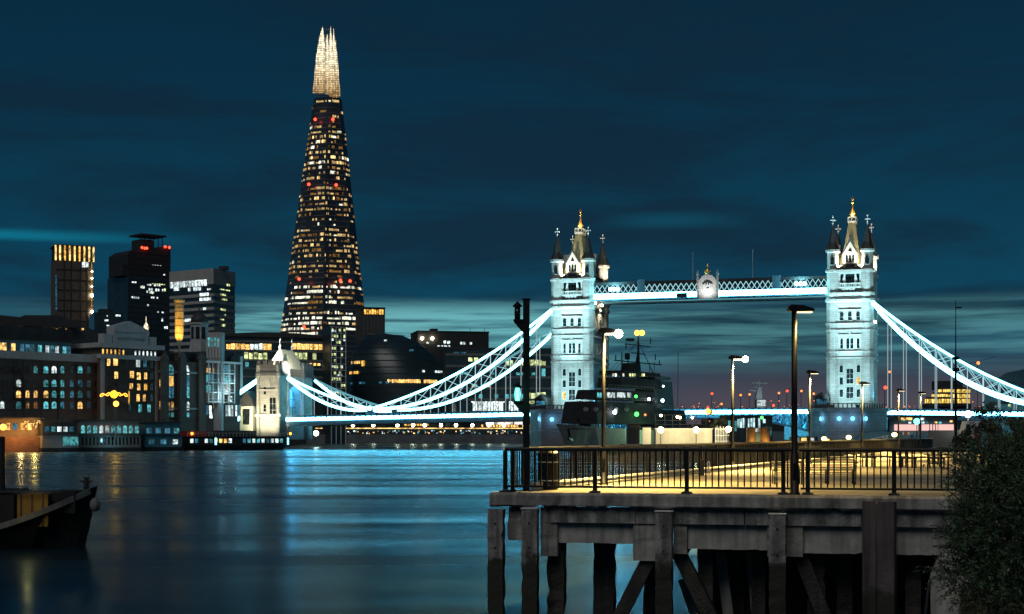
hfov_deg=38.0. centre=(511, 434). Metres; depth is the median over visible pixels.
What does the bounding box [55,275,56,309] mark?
lit window
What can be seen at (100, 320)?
dark office
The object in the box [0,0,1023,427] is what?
sky
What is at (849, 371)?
window
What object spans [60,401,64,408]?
window
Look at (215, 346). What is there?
tank house
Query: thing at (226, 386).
window
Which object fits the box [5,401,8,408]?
window
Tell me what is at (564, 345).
window
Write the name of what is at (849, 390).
window
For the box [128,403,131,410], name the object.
window
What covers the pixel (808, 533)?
pier
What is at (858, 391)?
window
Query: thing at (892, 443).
railing
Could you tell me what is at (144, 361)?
window
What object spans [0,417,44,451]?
quayside bar
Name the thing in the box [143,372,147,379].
window
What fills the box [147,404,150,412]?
window
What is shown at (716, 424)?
quay shrub
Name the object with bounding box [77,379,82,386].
window
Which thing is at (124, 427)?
window
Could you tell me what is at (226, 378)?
window
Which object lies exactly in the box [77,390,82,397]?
window
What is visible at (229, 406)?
window
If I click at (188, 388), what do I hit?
window
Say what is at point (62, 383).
window
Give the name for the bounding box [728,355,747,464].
lamp post
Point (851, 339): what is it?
window
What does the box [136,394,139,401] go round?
window
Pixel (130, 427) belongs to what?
window
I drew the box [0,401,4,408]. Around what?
window
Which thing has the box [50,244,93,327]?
residential tower
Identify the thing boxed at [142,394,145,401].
window
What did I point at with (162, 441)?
window
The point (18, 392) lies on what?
window
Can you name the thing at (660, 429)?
quay floodlight
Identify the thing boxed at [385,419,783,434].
skyline
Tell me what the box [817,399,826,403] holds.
cabin window
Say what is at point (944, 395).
gold lit building
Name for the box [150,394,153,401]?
window
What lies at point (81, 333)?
rooftop terrace block
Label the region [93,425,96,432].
window
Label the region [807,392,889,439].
bridge pier
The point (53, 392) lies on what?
window
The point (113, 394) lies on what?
planet lamp
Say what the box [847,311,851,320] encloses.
window
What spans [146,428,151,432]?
window
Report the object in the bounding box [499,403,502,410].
lit window
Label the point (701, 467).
service bollard
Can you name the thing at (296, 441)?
wharf ground
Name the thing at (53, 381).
window
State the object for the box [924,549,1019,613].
rock
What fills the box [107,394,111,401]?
window
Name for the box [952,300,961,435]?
signal mast
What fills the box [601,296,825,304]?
walkway
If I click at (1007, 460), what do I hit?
bush
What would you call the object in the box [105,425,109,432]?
window
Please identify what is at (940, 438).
terrace wall
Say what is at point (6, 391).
window
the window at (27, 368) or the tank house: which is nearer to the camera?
the window at (27, 368)
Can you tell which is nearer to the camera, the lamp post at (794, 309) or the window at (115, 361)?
the lamp post at (794, 309)
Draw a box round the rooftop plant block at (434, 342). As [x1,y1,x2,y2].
[410,328,488,427]
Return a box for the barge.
[0,437,100,549]
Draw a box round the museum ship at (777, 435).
[749,380,788,440]
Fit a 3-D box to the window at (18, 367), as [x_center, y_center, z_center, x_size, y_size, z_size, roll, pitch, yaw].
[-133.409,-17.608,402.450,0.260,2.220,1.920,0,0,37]
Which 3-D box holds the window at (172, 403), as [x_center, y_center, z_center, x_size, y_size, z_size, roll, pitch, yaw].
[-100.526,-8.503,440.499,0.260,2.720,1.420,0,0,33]
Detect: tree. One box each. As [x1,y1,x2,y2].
[950,430,980,447]
[966,401,1007,443]
[983,411,1023,447]
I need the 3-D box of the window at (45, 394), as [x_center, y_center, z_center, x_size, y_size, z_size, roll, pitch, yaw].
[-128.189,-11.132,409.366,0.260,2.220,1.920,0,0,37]
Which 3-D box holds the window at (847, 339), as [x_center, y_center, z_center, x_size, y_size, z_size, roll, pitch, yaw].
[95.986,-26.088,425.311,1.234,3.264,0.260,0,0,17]
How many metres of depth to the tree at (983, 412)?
139.31 m
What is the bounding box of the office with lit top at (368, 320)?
[355,307,385,427]
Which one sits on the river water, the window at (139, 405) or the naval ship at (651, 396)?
the naval ship at (651, 396)
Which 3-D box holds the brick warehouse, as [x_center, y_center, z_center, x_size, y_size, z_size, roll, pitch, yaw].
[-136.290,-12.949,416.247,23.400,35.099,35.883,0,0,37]
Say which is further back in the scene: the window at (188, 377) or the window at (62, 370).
the window at (188, 377)
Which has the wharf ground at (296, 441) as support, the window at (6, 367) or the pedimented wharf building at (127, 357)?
the pedimented wharf building at (127, 357)
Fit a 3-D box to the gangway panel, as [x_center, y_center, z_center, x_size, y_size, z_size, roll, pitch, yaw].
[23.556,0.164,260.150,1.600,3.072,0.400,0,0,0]
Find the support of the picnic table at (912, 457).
on the pier deck
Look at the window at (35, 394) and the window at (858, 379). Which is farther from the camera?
the window at (858, 379)
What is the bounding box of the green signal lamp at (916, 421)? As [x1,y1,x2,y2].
[914,418,919,437]
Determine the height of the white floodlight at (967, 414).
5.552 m
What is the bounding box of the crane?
[970,356,995,406]
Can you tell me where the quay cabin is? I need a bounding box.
[653,428,712,443]
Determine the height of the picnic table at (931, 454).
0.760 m
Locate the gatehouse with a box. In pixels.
[254,339,314,439]
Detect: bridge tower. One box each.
[543,209,609,408]
[825,196,878,407]
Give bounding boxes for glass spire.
[280,27,363,427]
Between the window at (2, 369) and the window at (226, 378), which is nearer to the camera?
the window at (2, 369)
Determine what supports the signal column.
on the pier at (808, 533)
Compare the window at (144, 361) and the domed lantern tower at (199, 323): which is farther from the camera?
the domed lantern tower at (199, 323)
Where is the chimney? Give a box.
[174,299,184,433]
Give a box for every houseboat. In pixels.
[36,422,81,451]
[71,419,142,451]
[139,422,183,450]
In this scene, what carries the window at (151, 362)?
in the pedimented wharf building at (127, 357)
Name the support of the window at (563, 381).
in the bridge tower at (579, 317)
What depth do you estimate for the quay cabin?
261.00 m
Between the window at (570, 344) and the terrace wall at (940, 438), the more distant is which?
the window at (570, 344)
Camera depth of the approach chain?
482.61 m
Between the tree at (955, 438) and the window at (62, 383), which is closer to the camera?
the tree at (955, 438)
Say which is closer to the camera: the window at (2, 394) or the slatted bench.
the slatted bench
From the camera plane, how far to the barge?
60.08 m
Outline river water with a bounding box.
[0,444,778,613]
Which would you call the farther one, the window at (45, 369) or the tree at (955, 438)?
the window at (45, 369)
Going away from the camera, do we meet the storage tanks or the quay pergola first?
the storage tanks
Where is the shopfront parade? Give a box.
[471,413,522,427]
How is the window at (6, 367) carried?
in the brick warehouse
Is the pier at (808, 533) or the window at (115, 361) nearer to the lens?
the pier at (808, 533)
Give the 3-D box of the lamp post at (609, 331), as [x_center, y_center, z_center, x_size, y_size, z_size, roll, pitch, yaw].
[2.808,-0.816,42.553,0.700,4.491,0.386,0,0,0]
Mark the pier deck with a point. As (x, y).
(817, 479)
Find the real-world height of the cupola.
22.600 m
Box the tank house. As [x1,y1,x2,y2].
[206,332,224,430]
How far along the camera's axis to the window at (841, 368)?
425.88 m
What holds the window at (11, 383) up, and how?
in the brick warehouse
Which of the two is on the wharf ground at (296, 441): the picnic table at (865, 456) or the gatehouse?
the gatehouse
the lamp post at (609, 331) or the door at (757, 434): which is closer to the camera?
the lamp post at (609, 331)
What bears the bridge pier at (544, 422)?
in the river water
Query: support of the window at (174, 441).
in the houseboat at (161, 436)
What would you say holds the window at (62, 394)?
in the brick warehouse
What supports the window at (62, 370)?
in the brick warehouse
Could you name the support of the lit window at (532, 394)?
in the terraced glass offices
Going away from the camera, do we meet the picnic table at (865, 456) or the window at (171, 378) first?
the picnic table at (865, 456)
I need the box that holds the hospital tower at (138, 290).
[107,233,170,350]
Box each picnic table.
[857,452,908,466]
[896,452,946,467]
[923,452,966,463]
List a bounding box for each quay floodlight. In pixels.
[658,427,663,443]
[694,427,698,442]
[726,426,730,441]
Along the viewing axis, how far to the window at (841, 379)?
425.88 m
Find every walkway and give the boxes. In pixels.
[594,263,826,301]
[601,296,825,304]
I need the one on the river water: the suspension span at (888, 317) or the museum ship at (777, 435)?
the museum ship at (777, 435)
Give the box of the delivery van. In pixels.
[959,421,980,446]
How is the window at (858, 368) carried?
in the bridge tower at (852, 328)
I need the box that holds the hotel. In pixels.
[981,369,1023,446]
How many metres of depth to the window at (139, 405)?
431.95 m
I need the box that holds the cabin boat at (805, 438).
[789,436,828,440]
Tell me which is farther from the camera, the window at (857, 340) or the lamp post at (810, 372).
the window at (857, 340)
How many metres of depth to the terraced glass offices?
863.75 m
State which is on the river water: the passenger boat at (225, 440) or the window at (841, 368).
the passenger boat at (225, 440)
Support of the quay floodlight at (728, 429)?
on the quay
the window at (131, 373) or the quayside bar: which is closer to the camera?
the quayside bar
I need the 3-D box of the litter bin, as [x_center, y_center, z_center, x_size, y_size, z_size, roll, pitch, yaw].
[0.941,0.906,38.695,0.580,1.040,0.590,0,0,0]
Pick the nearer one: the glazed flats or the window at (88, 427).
the window at (88, 427)
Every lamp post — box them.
[598,327,622,484]
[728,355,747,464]
[787,304,814,494]
[806,370,818,461]
[859,381,869,457]
[896,389,904,454]
[918,391,925,452]
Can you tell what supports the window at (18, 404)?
in the brick warehouse
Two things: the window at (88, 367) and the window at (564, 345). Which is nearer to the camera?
the window at (88, 367)
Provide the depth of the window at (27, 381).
404.69 m
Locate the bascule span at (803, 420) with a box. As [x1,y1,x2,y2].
[607,407,808,439]
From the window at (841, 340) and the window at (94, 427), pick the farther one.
the window at (841, 340)
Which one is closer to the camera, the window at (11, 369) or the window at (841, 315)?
the window at (11, 369)
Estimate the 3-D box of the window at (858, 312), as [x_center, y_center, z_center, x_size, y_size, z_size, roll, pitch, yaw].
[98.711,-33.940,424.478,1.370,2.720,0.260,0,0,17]
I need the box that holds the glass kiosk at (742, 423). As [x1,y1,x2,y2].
[718,415,773,442]
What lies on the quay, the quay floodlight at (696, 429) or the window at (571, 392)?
the quay floodlight at (696, 429)
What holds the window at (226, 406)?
in the glazed flats
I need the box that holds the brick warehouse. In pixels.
[0,324,97,421]
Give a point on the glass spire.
(324, 284)
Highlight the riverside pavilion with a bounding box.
[401,423,437,427]
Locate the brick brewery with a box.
[157,351,206,430]
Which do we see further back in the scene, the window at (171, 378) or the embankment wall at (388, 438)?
the embankment wall at (388, 438)
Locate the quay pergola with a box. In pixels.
[644,414,706,427]
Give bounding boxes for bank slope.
[960,588,1019,613]
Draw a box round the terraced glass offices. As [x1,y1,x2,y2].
[440,347,550,427]
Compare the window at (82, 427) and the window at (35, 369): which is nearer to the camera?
the window at (82, 427)
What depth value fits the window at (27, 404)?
404.69 m
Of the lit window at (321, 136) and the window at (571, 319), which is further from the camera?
the lit window at (321, 136)
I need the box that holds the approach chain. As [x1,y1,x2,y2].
[238,379,255,420]
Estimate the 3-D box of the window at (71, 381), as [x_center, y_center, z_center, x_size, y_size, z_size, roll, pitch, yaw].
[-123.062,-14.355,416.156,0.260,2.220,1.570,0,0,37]
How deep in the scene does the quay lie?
258.00 m
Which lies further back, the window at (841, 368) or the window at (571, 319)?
the window at (571, 319)
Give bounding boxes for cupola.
[143,322,149,336]
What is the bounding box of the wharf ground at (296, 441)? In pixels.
[285,439,304,445]
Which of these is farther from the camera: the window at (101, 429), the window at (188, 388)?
the window at (188, 388)
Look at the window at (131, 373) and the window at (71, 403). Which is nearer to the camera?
the window at (71, 403)
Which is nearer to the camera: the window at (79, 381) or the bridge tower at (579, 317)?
the window at (79, 381)
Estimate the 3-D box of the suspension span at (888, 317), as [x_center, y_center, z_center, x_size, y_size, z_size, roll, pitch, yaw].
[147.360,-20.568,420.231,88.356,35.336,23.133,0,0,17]
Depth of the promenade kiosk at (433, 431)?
775.00 m
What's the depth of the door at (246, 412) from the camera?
478.83 m
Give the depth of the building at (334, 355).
767.76 m
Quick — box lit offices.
[225,332,346,430]
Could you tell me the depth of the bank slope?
31.17 m
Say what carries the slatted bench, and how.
on the pier deck
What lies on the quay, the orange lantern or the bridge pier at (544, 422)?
the orange lantern
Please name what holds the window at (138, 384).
in the pedimented wharf building at (127, 357)
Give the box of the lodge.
[240,391,255,430]
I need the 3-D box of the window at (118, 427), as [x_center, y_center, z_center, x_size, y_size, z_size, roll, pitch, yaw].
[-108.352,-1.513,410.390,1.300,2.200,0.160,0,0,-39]
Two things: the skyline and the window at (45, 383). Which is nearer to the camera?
the window at (45, 383)
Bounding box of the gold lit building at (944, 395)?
[922,381,970,429]
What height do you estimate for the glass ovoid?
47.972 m
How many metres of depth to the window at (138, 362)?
431.64 m
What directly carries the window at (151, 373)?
in the pedimented wharf building at (127, 357)
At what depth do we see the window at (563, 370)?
449.82 m
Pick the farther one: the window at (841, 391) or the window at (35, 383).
the window at (841, 391)
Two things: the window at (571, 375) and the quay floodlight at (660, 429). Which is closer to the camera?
the quay floodlight at (660, 429)
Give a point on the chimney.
(179, 319)
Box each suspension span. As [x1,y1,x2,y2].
[286,309,552,425]
[871,301,1023,421]
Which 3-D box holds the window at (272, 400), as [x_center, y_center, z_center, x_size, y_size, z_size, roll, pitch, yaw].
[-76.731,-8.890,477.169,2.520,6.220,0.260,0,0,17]
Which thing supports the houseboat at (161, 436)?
on the river water
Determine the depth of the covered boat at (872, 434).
204.24 m
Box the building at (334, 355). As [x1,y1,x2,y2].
[322,324,346,443]
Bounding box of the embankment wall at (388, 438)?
[305,428,522,443]
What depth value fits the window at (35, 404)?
406.78 m
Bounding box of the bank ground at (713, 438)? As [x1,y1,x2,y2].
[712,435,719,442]
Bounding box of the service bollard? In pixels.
[698,460,709,475]
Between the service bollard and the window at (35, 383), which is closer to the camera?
the service bollard
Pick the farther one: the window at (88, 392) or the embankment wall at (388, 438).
the embankment wall at (388, 438)
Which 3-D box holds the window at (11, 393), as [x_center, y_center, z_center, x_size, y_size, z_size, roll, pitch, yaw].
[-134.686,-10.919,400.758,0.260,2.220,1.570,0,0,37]
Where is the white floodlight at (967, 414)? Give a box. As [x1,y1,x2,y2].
[965,411,970,420]
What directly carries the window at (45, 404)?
in the brick warehouse
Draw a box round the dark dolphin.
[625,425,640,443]
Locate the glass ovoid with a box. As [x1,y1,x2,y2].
[348,333,456,415]
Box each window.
[0,365,4,373]
[0,379,4,386]
[0,390,4,397]
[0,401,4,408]
[5,365,9,373]
[5,379,8,386]
[5,390,8,397]
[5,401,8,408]
[9,365,14,373]
[9,379,13,386]
[9,390,13,397]
[9,401,13,408]
[15,365,21,373]
[16,379,21,386]
[16,390,21,397]
[16,401,21,408]
[25,365,29,373]
[25,379,29,386]
[25,390,29,397]
[25,401,29,408]
[33,366,37,373]
[33,379,37,386]
[33,390,37,397]
[33,401,37,408]
[43,366,48,373]
[43,379,48,386]
[43,390,48,397]
[43,401,48,408]
[51,366,56,373]
[51,379,56,386]
[51,390,56,397]
[51,401,56,408]
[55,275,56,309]
[60,366,64,373]
[60,379,64,386]
[60,390,64,397]
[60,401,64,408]
[63,437,77,445]
[69,366,74,373]
[70,379,73,386]
[70,390,73,397]
[70,401,73,408]
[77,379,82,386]
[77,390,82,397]
[77,401,82,408]
[81,425,84,432]
[87,366,91,373]
[87,390,90,397]
[87,401,90,408]
[87,425,90,432]
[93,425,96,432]
[99,425,103,432]
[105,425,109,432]
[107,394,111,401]
[111,425,114,432]
[113,359,117,365]
[114,371,117,378]
[117,425,120,432]
[123,425,126,432]
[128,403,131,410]
[129,371,133,377]
[129,425,132,432]
[134,425,138,432]
[136,360,140,367]
[136,372,140,379]
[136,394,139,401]
[137,383,140,390]
[138,404,142,412]
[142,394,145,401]
[143,360,146,367]
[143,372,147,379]
[143,383,147,390]
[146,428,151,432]
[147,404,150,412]
[148,439,154,443]
[150,360,153,368]
[150,372,153,379]
[150,383,153,390]
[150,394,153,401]
[155,428,160,432]
[160,439,165,443]
[169,364,173,374]
[169,376,173,386]
[169,387,173,397]
[170,401,173,410]
[172,439,177,443]
[187,376,189,386]
[187,387,189,397]
[224,376,230,382]
[224,384,228,393]
[225,405,227,415]
[228,405,230,415]
[238,405,240,415]
[269,397,275,413]
[280,99,359,331]
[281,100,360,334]
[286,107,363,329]
[483,403,487,410]
[488,402,492,410]
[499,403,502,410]
[531,393,534,403]
[536,401,544,404]
[562,318,566,326]
[562,368,565,375]
[562,380,566,387]
[562,391,566,399]
[563,343,565,353]
[568,343,571,353]
[568,372,575,386]
[568,389,575,400]
[570,318,573,326]
[572,343,575,353]
[577,318,580,326]
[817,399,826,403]
[839,311,843,320]
[839,365,843,372]
[839,377,843,384]
[839,389,843,397]
[840,338,842,348]
[846,338,849,348]
[846,368,853,383]
[846,386,853,398]
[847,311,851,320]
[850,338,853,348]
[856,311,859,319]
[856,338,859,348]
[856,364,860,372]
[856,377,860,384]
[856,389,860,396]
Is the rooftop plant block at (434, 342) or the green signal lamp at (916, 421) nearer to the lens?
the green signal lamp at (916, 421)
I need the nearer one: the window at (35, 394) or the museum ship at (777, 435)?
the window at (35, 394)
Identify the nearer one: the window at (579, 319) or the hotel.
the window at (579, 319)
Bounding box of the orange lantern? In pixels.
[705,406,712,427]
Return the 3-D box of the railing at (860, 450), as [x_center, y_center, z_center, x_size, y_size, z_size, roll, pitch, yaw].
[9.811,0.869,34.765,6.093,1.110,0.200,0,0,13]
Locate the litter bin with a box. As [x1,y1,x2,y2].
[537,451,558,489]
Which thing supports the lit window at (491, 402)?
in the terraced glass offices
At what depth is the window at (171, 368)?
440.26 m
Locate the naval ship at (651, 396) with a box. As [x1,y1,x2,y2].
[551,330,686,456]
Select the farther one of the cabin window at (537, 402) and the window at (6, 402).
the cabin window at (537, 402)
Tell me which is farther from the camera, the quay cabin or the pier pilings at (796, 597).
the quay cabin
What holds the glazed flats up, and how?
on the wharf ground at (296, 441)
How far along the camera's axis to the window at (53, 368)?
411.37 m
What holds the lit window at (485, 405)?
in the terraced glass offices
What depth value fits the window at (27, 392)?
404.69 m
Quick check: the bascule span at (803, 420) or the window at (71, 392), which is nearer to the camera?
the window at (71, 392)
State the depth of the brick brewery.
443.91 m
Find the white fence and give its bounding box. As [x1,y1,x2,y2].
[715,426,727,442]
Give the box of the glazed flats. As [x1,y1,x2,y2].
[197,351,242,435]
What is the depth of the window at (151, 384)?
435.13 m
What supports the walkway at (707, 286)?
attached to the bridge tower at (579, 317)
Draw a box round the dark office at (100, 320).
[89,309,122,332]
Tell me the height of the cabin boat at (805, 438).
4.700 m
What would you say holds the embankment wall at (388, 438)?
on the wharf ground at (296, 441)
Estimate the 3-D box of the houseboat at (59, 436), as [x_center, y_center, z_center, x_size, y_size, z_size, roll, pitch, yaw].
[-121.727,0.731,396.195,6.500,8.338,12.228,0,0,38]
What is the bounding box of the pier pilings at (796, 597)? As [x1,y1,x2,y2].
[713,508,935,613]
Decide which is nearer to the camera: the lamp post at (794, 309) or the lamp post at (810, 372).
the lamp post at (794, 309)
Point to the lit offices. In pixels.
(252, 348)
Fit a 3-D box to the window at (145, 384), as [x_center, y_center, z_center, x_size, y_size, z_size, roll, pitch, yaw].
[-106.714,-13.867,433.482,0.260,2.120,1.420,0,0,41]
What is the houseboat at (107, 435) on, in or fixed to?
on the river water
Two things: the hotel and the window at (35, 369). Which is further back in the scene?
the hotel
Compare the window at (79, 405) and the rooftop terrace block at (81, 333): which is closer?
the window at (79, 405)
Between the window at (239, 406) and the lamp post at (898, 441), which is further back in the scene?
the window at (239, 406)
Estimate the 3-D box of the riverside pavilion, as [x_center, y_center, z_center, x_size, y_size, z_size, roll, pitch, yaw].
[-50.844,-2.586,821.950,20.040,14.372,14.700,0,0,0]
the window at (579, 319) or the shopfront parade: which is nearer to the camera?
the window at (579, 319)
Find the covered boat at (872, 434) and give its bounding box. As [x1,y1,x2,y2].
[847,430,901,439]
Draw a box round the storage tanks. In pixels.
[746,427,769,441]
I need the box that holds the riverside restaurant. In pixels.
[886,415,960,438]
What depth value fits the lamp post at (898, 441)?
104.95 m
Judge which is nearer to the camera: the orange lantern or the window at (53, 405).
the orange lantern
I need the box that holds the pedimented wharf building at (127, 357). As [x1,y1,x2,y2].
[71,321,164,421]
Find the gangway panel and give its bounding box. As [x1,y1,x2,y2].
[642,427,650,443]
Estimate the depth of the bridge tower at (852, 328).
425.45 m
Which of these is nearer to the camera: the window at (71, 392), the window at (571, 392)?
the window at (71, 392)
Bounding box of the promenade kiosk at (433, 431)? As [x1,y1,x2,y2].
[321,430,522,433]
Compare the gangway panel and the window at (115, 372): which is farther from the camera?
the window at (115, 372)
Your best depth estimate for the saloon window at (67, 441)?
396.77 m
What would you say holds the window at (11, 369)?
in the brick warehouse
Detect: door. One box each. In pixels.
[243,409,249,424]
[602,458,604,471]
[756,433,759,441]
[793,463,796,479]
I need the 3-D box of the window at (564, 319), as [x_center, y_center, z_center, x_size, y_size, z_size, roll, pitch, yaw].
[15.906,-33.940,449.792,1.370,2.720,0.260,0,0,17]
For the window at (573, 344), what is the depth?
448.94 m
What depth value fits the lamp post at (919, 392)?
117.95 m
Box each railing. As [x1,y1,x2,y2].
[499,447,791,494]
[510,438,932,491]
[799,448,996,495]
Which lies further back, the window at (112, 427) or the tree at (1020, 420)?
the window at (112, 427)
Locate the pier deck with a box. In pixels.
[529,452,1015,494]
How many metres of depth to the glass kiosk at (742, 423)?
270.89 m
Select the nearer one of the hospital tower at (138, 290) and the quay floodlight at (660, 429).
the quay floodlight at (660, 429)
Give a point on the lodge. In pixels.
(248, 410)
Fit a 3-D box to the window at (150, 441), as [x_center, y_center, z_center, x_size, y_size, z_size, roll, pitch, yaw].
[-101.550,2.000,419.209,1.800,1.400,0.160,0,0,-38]
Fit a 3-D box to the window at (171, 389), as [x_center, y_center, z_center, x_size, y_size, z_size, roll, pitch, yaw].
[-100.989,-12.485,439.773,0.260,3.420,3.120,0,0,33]
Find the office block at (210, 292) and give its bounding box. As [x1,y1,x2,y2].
[169,266,235,351]
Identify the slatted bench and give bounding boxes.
[771,453,858,484]
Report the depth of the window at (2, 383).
398.52 m
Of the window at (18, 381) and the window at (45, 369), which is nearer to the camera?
the window at (18, 381)
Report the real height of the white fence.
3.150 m
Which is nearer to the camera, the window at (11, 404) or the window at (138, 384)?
the window at (11, 404)
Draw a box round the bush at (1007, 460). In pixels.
[913,408,1023,613]
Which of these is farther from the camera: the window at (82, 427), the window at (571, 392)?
the window at (571, 392)
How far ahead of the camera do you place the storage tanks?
247.38 m
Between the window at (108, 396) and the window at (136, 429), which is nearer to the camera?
the window at (136, 429)
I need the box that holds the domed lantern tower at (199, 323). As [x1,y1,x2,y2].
[189,307,208,351]
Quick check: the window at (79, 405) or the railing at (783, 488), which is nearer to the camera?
the railing at (783, 488)
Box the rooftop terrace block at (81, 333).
[0,315,100,343]
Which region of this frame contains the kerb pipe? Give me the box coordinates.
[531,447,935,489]
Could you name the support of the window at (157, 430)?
in the houseboat at (161, 436)
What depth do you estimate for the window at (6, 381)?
399.59 m
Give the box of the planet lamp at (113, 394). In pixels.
[101,391,127,397]
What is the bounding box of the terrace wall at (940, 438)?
[928,430,959,447]
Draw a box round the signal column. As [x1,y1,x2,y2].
[513,298,530,490]
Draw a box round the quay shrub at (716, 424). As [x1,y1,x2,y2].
[709,417,727,442]
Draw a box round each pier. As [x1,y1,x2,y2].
[487,457,1020,613]
[530,394,622,446]
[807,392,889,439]
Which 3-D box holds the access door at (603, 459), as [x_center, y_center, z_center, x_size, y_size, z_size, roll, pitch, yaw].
[2.619,0.880,42.520,0.100,0.400,0.018,0,0,0]
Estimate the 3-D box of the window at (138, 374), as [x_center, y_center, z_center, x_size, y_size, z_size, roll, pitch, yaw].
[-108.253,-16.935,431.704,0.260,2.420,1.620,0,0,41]
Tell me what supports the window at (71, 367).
in the brick warehouse
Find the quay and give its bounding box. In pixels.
[620,444,707,460]
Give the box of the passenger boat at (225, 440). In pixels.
[181,431,290,449]
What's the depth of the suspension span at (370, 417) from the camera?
466.61 m
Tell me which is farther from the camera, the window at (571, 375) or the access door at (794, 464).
the window at (571, 375)

